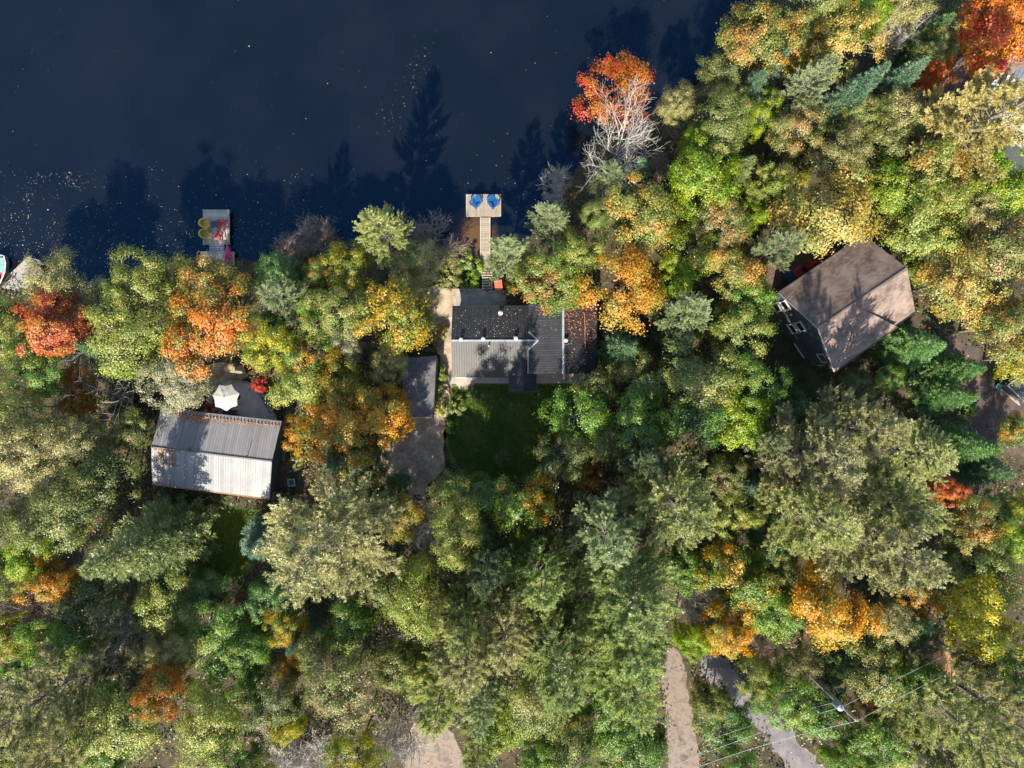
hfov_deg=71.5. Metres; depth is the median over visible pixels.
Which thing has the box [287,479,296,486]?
bin
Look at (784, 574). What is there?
broadleaf tree
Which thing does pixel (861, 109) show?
broadleaf tree
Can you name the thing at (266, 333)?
broadleaf tree
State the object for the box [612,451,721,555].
pine tree
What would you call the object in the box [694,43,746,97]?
broadleaf tree
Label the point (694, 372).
broadleaf tree
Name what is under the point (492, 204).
lounge chair
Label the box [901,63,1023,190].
broadleaf tree
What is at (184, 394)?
broadleaf tree
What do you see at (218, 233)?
lounge chair
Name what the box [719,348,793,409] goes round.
broadleaf tree
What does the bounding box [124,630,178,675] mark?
broadleaf tree
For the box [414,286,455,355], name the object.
yard
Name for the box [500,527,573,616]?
pine tree
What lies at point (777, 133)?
broadleaf tree
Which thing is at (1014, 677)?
broadleaf tree
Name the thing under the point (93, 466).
broadleaf tree
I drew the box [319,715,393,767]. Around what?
broadleaf tree
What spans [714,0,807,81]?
broadleaf tree
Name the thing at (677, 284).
broadleaf tree
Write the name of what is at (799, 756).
paved road
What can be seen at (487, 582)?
pine tree
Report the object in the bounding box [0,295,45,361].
broadleaf tree
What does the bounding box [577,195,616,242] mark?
broadleaf tree
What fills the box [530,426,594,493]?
broadleaf tree
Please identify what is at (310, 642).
broadleaf tree
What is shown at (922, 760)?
broadleaf tree
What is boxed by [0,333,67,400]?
broadleaf tree
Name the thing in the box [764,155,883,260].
broadleaf tree
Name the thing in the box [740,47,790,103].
spruce tree
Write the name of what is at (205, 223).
tub chair
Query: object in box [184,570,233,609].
broadleaf tree
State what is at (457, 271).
leafy shrub
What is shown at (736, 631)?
broadleaf tree
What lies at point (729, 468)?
broadleaf tree
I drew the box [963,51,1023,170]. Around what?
cabin
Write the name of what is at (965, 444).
spruce tree
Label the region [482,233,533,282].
pine tree
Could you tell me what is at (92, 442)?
broadleaf tree
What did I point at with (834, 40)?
broadleaf tree
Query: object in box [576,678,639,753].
broadleaf tree
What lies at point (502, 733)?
broadleaf tree
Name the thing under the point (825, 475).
pine tree
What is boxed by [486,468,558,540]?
broadleaf tree
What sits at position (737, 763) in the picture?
broadleaf tree
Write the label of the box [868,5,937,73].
bare shrub
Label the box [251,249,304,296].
broadleaf tree
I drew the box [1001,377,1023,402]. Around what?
shed
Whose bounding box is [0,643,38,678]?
leafy shrub
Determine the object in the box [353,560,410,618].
broadleaf tree
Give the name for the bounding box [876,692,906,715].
leafy shrub
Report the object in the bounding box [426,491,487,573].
broadleaf tree
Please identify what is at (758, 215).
broadleaf tree
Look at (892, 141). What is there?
broadleaf tree
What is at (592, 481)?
broadleaf tree
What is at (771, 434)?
pine tree
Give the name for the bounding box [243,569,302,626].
broadleaf tree
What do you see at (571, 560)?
broadleaf tree
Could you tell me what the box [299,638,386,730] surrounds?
broadleaf tree
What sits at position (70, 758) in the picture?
pine tree
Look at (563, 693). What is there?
pine tree
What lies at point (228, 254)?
kayak
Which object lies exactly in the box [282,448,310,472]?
leafy shrub
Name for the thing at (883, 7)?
broadleaf tree
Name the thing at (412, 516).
broadleaf tree
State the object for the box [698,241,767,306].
broadleaf tree
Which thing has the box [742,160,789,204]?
broadleaf tree
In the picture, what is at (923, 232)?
broadleaf tree
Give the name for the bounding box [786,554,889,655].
broadleaf tree
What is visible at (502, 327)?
roof leaves
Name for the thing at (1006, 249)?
broadleaf tree
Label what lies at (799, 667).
broadleaf tree
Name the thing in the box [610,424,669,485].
pine tree
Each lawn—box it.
[165,500,265,580]
[443,383,579,485]
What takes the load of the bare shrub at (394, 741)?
on the ground at (868, 62)
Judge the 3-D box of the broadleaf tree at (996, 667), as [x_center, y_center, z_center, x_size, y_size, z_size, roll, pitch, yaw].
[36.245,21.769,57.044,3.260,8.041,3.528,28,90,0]
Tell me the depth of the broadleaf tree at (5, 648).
54.85 m
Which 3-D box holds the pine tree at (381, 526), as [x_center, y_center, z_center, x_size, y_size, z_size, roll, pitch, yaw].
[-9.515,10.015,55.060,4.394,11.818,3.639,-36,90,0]
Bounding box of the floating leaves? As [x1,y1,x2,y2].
[0,7,556,264]
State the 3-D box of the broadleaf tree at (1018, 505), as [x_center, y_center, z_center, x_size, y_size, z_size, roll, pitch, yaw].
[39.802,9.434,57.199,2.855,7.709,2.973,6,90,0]
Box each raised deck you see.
[761,240,833,293]
[927,51,992,126]
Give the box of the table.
[211,221,217,227]
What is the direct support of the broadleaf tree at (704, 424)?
on the ground at (868, 62)
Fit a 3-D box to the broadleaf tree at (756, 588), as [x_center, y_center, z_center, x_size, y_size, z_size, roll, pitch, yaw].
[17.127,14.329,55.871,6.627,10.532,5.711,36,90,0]
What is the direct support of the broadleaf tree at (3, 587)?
on the ground at (868, 62)
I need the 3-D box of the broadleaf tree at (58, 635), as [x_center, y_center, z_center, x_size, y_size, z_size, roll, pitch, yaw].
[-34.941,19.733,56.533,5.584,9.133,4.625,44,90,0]
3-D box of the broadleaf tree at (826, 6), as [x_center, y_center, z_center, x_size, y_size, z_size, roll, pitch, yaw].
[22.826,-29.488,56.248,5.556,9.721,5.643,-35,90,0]
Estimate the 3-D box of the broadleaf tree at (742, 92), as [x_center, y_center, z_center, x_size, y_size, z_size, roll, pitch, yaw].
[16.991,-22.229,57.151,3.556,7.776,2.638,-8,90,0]
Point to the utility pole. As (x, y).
(837, 704)
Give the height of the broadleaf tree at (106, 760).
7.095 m
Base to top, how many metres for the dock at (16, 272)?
2.351 m
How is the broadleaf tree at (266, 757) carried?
on the ground at (868, 62)
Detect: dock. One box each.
[2,256,44,289]
[203,209,230,244]
[466,194,500,268]
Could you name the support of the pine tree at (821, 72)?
on the ground at (868, 62)
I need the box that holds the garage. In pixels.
[402,356,437,417]
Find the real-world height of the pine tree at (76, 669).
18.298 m
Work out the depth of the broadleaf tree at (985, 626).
52.00 m
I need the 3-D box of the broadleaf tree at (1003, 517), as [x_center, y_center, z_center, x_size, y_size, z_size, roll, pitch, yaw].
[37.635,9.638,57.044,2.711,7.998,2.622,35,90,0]
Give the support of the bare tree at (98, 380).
on the ground at (868, 62)
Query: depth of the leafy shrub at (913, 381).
59.59 m
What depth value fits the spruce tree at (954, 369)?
57.02 m
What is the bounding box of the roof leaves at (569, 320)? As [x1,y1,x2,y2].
[565,305,595,364]
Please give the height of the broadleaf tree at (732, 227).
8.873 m
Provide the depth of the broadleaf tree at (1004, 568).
52.79 m
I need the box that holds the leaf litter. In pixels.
[1,4,1023,767]
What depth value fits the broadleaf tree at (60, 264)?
54.07 m
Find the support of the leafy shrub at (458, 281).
on the ground at (868, 62)
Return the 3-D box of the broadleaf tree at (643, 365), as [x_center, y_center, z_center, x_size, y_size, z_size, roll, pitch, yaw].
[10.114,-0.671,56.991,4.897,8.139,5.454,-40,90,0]
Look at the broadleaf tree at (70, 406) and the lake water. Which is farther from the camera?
the lake water
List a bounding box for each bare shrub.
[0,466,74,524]
[0,573,58,649]
[260,229,306,281]
[261,726,357,767]
[293,212,346,260]
[370,697,432,767]
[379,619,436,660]
[390,208,471,270]
[404,486,458,563]
[538,165,573,205]
[649,149,672,179]
[668,560,729,623]
[737,627,782,667]
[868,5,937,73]
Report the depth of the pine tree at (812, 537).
48.81 m
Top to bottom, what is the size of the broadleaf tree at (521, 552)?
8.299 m
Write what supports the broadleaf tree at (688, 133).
on the ground at (868, 62)
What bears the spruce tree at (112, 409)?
on the ground at (868, 62)
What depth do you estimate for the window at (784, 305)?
57.12 m
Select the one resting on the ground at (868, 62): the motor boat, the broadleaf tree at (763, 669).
the broadleaf tree at (763, 669)
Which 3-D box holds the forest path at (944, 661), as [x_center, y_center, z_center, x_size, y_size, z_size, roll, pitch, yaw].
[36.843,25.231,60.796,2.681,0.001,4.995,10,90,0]
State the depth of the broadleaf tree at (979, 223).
54.29 m
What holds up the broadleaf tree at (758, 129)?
on the ground at (868, 62)
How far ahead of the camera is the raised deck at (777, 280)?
58.98 m
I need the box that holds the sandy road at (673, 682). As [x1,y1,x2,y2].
[658,647,700,767]
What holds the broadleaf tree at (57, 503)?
on the ground at (868, 62)
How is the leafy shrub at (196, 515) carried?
on the back lawn at (254, 562)
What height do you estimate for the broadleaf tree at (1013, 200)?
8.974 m
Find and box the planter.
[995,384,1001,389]
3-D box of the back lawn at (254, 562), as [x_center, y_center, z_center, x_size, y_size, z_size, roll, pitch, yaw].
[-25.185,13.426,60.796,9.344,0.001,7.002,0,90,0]
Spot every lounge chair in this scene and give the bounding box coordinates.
[213,230,225,240]
[217,219,228,227]
[469,195,482,209]
[486,194,499,209]
[780,268,796,282]
[792,265,805,280]
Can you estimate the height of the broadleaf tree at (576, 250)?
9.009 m
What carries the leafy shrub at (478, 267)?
on the ground at (868, 62)
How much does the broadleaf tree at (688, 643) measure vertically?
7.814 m
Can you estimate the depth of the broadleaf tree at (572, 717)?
54.87 m
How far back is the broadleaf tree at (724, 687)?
56.51 m
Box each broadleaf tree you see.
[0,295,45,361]
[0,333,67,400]
[0,369,60,449]
[0,410,72,493]
[0,489,44,551]
[0,526,75,583]
[0,549,51,604]
[0,609,54,663]
[0,697,55,767]
[0,737,50,767]
[6,285,102,358]
[6,460,121,557]
[10,615,109,674]
[12,552,81,609]
[19,244,105,305]
[33,412,115,468]
[36,685,109,762]
[49,441,148,511]
[50,572,131,643]
[56,361,99,397]
[56,389,101,419]
[60,676,169,764]
[77,730,136,767]
[78,295,178,382]
[89,615,141,678]
[98,242,178,328]
[110,406,156,453]
[124,568,206,646]
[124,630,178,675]
[128,654,202,725]
[130,562,177,597]
[133,345,215,421]
[152,630,205,669]
[153,249,254,330]
[156,276,257,382]
[172,674,245,767]
[180,599,268,687]
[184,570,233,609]
[203,722,265,767]
[218,621,274,684]
[222,659,276,713]
[235,657,311,741]
[238,317,297,374]
[239,727,288,767]
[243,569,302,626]
[248,306,297,352]
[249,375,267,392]
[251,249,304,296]
[262,603,309,648]
[263,694,309,746]
[265,362,336,416]
[269,644,309,681]
[282,414,319,459]
[283,383,376,481]
[284,325,344,376]
[294,285,337,324]
[294,622,343,674]
[296,283,377,344]
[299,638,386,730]
[300,257,334,290]
[313,345,365,410]
[314,239,374,291]
[318,590,386,658]
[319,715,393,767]
[329,325,367,365]
[333,379,415,449]
[339,438,389,492]
[348,275,437,358]
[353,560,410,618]
[364,633,419,694]
[366,345,410,388]
[376,548,454,646]
[377,490,428,546]
[385,469,412,493]
[386,238,457,292]
[389,644,447,705]
[416,542,467,600]
[424,467,473,526]
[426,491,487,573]
[439,468,499,516]
[462,581,504,623]
[473,690,534,761]
[482,519,534,572]
[485,664,565,744]
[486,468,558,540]
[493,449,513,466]
[504,242,588,317]
[516,721,574,767]
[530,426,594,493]
[532,380,613,449]
[545,706,580,737]
[545,713,606,767]
[549,523,594,586]
[554,223,606,283]
[555,604,607,669]
[570,48,655,134]
[570,367,620,408]
[571,235,668,336]
[572,460,603,494]
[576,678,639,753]
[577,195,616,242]
[588,418,635,467]
[593,719,668,767]
[600,167,685,261]
[605,345,669,407]
[609,376,683,456]
[649,251,701,299]
[650,722,668,764]
[654,78,695,130]
[656,328,751,417]
[657,214,719,279]
[657,389,735,451]
[658,540,709,600]
[665,131,747,223]
[669,618,712,664]
[676,121,712,160]
[686,695,757,754]
[687,672,732,720]
[688,84,759,160]
[689,189,751,250]
[693,534,782,623]
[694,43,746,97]
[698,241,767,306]
[698,591,760,661]
[698,677,738,724]
[703,298,778,362]
[704,449,748,498]
[704,491,765,540]
[706,80,748,112]
[707,382,771,452]
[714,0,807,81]
[716,738,759,767]
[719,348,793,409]
[730,273,779,324]
[733,649,776,701]
[739,86,784,143]
[739,198,769,237]
[739,512,792,566]
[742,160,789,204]
[742,674,776,717]
[751,545,798,589]
[751,584,808,645]
[759,163,823,224]
[759,661,836,740]
[763,5,826,78]
[763,93,832,163]
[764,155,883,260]
[769,633,826,685]
[774,0,850,26]
[781,384,829,429]
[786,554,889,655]
[801,117,876,186]
[805,0,889,84]
[816,733,869,767]
[829,89,896,141]
[830,704,919,767]
[831,0,896,45]
[832,365,882,401]
[840,627,905,709]
[843,682,883,722]
[849,595,922,648]
[857,108,922,169]
[860,156,940,222]
[863,86,933,140]
[871,173,975,266]
[871,363,910,396]
[879,0,939,37]
[882,571,949,622]
[884,649,951,702]
[889,715,946,767]
[890,731,952,767]
[892,135,980,220]
[894,617,937,650]
[902,251,931,284]
[904,15,963,76]
[910,53,958,97]
[910,236,1013,333]
[912,472,972,509]
[913,540,978,586]
[924,215,997,266]
[924,735,975,767]
[925,491,1006,562]
[925,559,1023,664]
[932,532,1023,607]
[935,638,1005,692]
[936,175,1009,236]
[945,209,1023,297]
[950,0,1023,79]
[956,488,1019,524]
[957,292,1023,366]
[960,145,1023,220]
[966,641,1023,701]
[969,513,1023,564]
[976,487,1023,521]
[982,330,1023,388]
[987,408,1023,449]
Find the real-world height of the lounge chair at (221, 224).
0.815 m
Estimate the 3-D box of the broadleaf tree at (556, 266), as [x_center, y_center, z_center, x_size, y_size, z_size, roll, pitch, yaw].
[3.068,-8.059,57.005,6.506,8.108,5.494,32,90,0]
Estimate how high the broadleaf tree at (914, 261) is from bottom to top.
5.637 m
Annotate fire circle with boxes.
[203,362,246,386]
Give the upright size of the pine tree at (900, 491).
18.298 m
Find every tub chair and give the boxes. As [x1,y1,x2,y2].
[198,217,210,227]
[198,228,211,239]
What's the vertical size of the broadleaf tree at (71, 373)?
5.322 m
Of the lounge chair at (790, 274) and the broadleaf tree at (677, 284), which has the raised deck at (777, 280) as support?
the lounge chair at (790, 274)
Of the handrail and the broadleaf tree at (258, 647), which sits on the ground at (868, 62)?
the broadleaf tree at (258, 647)
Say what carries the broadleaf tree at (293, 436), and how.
on the ground at (868, 62)
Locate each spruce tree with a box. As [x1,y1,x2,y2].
[73,331,140,363]
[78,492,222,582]
[101,364,141,390]
[107,396,144,420]
[239,502,287,563]
[285,607,328,656]
[321,441,367,479]
[597,325,642,382]
[617,156,650,192]
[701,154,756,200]
[708,578,743,612]
[711,68,766,120]
[712,461,763,498]
[722,342,757,367]
[726,383,782,428]
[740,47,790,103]
[791,60,891,150]
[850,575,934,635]
[851,56,931,119]
[867,322,946,372]
[879,11,955,74]
[906,378,979,416]
[916,349,987,389]
[919,418,1003,464]
[946,454,1016,486]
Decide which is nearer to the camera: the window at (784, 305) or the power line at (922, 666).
the power line at (922, 666)
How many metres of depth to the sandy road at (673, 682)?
60.80 m
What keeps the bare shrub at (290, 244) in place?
on the ground at (868, 62)
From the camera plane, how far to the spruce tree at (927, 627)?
56.38 m
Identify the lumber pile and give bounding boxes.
[997,379,1019,405]
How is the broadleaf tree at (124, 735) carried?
on the ground at (868, 62)
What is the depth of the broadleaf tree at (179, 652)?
54.37 m
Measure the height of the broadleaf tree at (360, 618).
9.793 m
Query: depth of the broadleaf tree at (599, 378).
55.13 m
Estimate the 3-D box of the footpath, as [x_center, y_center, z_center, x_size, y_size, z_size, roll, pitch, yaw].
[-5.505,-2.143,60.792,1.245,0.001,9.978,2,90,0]
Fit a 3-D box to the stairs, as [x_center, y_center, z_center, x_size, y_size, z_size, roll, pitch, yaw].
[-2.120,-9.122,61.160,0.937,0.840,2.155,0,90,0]
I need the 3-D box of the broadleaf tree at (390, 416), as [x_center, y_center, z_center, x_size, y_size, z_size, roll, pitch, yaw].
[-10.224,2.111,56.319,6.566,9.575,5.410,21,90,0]
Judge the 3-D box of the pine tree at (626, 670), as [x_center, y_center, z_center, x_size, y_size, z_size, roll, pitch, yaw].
[7.891,17.860,51.433,6.465,19.307,6.428,33,90,0]
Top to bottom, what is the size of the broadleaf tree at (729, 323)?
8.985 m
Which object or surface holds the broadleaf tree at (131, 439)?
on the ground at (868, 62)
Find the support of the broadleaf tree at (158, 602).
on the ground at (868, 62)
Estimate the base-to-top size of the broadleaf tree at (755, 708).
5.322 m
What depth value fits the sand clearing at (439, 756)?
60.80 m
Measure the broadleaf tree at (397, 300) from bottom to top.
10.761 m
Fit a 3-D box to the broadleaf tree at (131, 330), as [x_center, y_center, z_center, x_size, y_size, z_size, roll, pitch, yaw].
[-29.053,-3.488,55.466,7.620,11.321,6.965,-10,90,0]
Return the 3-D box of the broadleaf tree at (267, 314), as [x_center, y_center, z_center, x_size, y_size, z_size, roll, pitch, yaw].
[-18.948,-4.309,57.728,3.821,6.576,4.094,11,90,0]
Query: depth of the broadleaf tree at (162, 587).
57.48 m
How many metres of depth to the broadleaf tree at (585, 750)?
53.44 m
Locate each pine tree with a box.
[0,629,127,760]
[15,677,137,767]
[252,466,403,609]
[255,275,312,325]
[352,201,420,274]
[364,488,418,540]
[406,633,482,743]
[429,595,508,704]
[430,567,496,659]
[458,708,498,767]
[459,660,506,744]
[465,524,514,602]
[470,578,542,676]
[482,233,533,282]
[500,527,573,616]
[513,589,600,724]
[523,200,569,253]
[564,527,684,643]
[564,576,672,694]
[565,486,642,571]
[585,624,664,738]
[587,159,627,206]
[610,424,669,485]
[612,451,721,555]
[645,290,713,342]
[645,320,687,358]
[735,424,792,455]
[736,400,868,501]
[736,463,863,563]
[742,226,807,277]
[760,52,843,128]
[787,482,957,603]
[794,383,914,462]
[829,454,958,539]
[868,415,960,489]
[873,649,1023,767]
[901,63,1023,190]
[916,645,1023,760]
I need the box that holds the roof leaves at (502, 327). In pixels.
[459,310,555,337]
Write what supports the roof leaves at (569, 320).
on the cottage at (517, 359)
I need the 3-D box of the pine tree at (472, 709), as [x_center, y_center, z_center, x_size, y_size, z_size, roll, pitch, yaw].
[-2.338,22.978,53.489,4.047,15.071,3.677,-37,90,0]
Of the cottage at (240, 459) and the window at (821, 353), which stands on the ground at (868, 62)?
the cottage at (240, 459)
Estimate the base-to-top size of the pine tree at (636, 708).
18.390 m
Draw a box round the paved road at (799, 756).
[700,653,824,767]
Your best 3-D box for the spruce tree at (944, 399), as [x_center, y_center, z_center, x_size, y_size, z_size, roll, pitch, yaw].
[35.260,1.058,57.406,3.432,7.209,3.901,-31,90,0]
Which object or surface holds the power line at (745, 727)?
attached to the utility pole
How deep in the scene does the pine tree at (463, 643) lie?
49.33 m
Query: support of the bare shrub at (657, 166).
on the ground at (868, 62)
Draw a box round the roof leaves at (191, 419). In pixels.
[153,410,276,466]
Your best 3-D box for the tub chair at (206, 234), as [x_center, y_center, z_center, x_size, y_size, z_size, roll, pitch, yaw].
[-26.381,-12.872,61.090,0.800,0.880,0.880,-14,90,0]
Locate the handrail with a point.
(263, 401)
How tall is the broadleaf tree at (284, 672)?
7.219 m
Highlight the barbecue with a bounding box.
[803,256,823,271]
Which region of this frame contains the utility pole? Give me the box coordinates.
[795,660,857,721]
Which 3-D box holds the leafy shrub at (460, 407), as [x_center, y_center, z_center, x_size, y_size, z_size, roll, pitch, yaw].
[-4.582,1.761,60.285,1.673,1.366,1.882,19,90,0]
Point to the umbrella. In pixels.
(227, 397)
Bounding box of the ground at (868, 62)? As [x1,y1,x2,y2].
[0,0,1023,767]
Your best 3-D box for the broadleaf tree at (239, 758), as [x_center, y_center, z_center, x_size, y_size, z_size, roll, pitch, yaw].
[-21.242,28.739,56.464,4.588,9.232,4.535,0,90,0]
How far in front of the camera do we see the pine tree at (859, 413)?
49.57 m
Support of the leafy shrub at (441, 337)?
on the ground at (868, 62)
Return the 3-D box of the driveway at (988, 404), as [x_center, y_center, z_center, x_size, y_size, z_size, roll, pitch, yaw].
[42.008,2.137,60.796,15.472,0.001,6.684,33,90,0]
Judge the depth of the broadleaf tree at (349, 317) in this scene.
53.19 m
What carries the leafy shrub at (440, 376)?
on the ground at (868, 62)
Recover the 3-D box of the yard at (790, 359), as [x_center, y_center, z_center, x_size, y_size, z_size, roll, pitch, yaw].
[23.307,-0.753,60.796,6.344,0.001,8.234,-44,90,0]
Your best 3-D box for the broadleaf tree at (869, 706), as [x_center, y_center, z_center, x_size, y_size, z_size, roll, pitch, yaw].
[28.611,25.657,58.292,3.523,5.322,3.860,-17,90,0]
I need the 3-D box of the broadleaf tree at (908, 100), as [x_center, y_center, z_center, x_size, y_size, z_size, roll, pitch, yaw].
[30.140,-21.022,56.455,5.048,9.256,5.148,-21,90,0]
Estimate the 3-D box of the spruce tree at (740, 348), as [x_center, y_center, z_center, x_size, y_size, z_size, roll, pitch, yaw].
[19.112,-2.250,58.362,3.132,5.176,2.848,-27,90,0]
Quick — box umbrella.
[212,384,239,410]
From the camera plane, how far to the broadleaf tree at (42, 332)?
53.38 m
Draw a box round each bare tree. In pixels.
[62,304,164,424]
[75,607,159,679]
[579,73,675,200]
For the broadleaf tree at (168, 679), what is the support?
on the ground at (868, 62)
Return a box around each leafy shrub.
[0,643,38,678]
[184,504,208,527]
[204,398,219,412]
[276,488,301,504]
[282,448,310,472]
[408,290,437,314]
[427,321,447,344]
[429,277,452,291]
[434,401,446,416]
[435,383,447,400]
[436,363,446,383]
[438,254,462,282]
[445,417,458,434]
[448,394,466,415]
[452,275,464,288]
[453,246,484,277]
[464,270,480,289]
[466,388,479,399]
[802,702,848,739]
[813,670,846,708]
[825,638,861,680]
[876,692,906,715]
[907,359,935,393]
[956,402,978,424]
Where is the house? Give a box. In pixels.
[768,236,915,371]
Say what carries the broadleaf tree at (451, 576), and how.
on the ground at (868, 62)
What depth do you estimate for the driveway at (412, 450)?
60.80 m
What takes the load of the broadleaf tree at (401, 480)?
on the ground at (868, 62)
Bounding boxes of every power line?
[669,703,830,755]
[669,709,833,767]
[696,721,855,767]
[845,622,1020,705]
[858,641,1021,720]
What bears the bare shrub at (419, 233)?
on the ground at (868, 62)
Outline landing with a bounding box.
[200,251,235,265]
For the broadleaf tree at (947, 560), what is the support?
on the ground at (868, 62)
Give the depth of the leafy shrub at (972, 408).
59.79 m
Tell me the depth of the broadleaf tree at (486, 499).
52.20 m
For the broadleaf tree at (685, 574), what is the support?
on the ground at (868, 62)
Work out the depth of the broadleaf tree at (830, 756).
54.89 m
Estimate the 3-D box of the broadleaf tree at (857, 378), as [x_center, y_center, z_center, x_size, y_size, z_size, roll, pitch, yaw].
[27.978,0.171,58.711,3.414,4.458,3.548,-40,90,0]
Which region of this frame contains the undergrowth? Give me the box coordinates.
[0,0,1023,767]
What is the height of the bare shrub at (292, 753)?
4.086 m
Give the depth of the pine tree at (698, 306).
51.74 m
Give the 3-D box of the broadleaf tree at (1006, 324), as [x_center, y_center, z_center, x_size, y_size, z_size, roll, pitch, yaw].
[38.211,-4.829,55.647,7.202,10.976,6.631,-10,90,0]
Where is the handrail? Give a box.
[257,392,270,413]
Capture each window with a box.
[771,302,782,312]
[778,300,790,310]
[786,323,798,333]
[794,321,806,331]
[816,353,826,362]
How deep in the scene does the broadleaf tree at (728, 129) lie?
53.28 m
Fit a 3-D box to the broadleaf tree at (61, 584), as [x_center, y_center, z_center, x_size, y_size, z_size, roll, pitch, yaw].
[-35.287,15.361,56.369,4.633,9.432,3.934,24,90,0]
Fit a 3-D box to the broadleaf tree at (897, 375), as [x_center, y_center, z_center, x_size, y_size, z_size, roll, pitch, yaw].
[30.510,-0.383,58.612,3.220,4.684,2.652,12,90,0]
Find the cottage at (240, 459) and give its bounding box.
[151,408,287,499]
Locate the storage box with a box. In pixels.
[494,279,502,290]
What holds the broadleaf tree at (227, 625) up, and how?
on the ground at (868, 62)
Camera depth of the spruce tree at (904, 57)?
56.83 m
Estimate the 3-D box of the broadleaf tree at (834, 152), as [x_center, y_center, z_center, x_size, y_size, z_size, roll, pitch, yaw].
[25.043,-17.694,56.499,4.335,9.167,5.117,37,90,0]
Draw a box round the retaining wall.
[419,288,481,290]
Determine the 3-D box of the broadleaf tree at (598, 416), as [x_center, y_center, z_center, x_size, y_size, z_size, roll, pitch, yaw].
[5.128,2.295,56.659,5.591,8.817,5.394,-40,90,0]
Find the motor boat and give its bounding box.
[0,255,9,283]
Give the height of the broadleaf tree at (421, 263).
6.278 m
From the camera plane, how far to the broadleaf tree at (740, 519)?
53.91 m
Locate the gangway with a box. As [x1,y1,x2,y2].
[209,244,224,251]
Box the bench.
[223,409,236,415]
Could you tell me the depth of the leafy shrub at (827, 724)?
59.62 m
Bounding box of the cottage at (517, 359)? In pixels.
[451,303,596,390]
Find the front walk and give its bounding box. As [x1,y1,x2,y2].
[451,374,588,391]
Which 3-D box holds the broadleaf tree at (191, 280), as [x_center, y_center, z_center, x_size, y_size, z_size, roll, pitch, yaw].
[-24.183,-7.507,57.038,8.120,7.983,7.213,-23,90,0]
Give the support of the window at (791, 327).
in the house
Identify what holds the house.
on the ground at (868, 62)
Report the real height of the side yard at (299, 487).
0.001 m
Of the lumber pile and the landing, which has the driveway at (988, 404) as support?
the lumber pile
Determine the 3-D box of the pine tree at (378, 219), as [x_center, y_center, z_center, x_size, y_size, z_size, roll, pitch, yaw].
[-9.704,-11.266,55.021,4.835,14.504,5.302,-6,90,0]
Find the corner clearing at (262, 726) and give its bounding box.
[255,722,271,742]
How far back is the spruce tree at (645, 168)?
58.01 m
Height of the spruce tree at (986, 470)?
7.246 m
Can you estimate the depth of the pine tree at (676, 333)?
56.17 m
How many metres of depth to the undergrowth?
60.35 m
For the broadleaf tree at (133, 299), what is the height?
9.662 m
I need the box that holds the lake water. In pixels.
[0,0,758,283]
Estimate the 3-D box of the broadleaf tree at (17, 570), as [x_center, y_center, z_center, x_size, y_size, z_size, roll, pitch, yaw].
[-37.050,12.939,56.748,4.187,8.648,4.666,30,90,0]
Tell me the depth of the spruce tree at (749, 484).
55.24 m
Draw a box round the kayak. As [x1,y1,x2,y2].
[225,245,231,267]
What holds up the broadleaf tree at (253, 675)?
on the ground at (868, 62)
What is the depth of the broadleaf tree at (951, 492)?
54.41 m
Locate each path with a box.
[925,650,956,703]
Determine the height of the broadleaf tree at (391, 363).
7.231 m
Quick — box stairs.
[482,267,492,289]
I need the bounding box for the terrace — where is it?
[204,380,276,419]
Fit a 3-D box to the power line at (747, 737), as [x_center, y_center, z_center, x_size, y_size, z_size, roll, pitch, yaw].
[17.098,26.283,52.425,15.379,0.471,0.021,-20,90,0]
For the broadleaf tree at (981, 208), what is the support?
on the ground at (868, 62)
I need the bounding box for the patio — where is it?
[456,291,505,305]
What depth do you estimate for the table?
61.09 m
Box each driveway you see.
[379,412,446,494]
[943,331,1023,456]
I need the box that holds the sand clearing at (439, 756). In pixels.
[405,719,465,767]
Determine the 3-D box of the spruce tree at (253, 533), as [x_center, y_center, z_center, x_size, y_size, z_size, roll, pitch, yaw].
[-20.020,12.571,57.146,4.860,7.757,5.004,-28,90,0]
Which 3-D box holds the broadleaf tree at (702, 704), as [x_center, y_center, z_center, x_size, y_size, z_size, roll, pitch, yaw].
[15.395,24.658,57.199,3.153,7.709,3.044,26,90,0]
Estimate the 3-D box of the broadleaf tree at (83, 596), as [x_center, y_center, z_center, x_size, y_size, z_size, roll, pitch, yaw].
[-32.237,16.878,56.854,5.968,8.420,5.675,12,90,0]
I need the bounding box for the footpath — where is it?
[440,301,453,416]
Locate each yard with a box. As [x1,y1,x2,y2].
[271,437,306,509]
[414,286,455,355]
[747,319,834,400]
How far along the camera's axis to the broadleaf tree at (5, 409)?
53.82 m
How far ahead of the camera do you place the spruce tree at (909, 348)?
57.02 m
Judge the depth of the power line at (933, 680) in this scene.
50.51 m
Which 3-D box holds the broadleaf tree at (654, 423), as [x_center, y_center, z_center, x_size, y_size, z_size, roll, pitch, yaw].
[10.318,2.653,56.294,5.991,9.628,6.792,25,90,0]
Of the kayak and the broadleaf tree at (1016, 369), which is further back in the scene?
the kayak
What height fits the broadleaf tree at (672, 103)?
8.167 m
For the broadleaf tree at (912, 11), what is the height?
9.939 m
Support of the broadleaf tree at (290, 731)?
on the ground at (868, 62)
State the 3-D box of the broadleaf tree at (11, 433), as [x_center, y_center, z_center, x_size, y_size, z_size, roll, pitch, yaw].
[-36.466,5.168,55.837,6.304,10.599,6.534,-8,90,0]

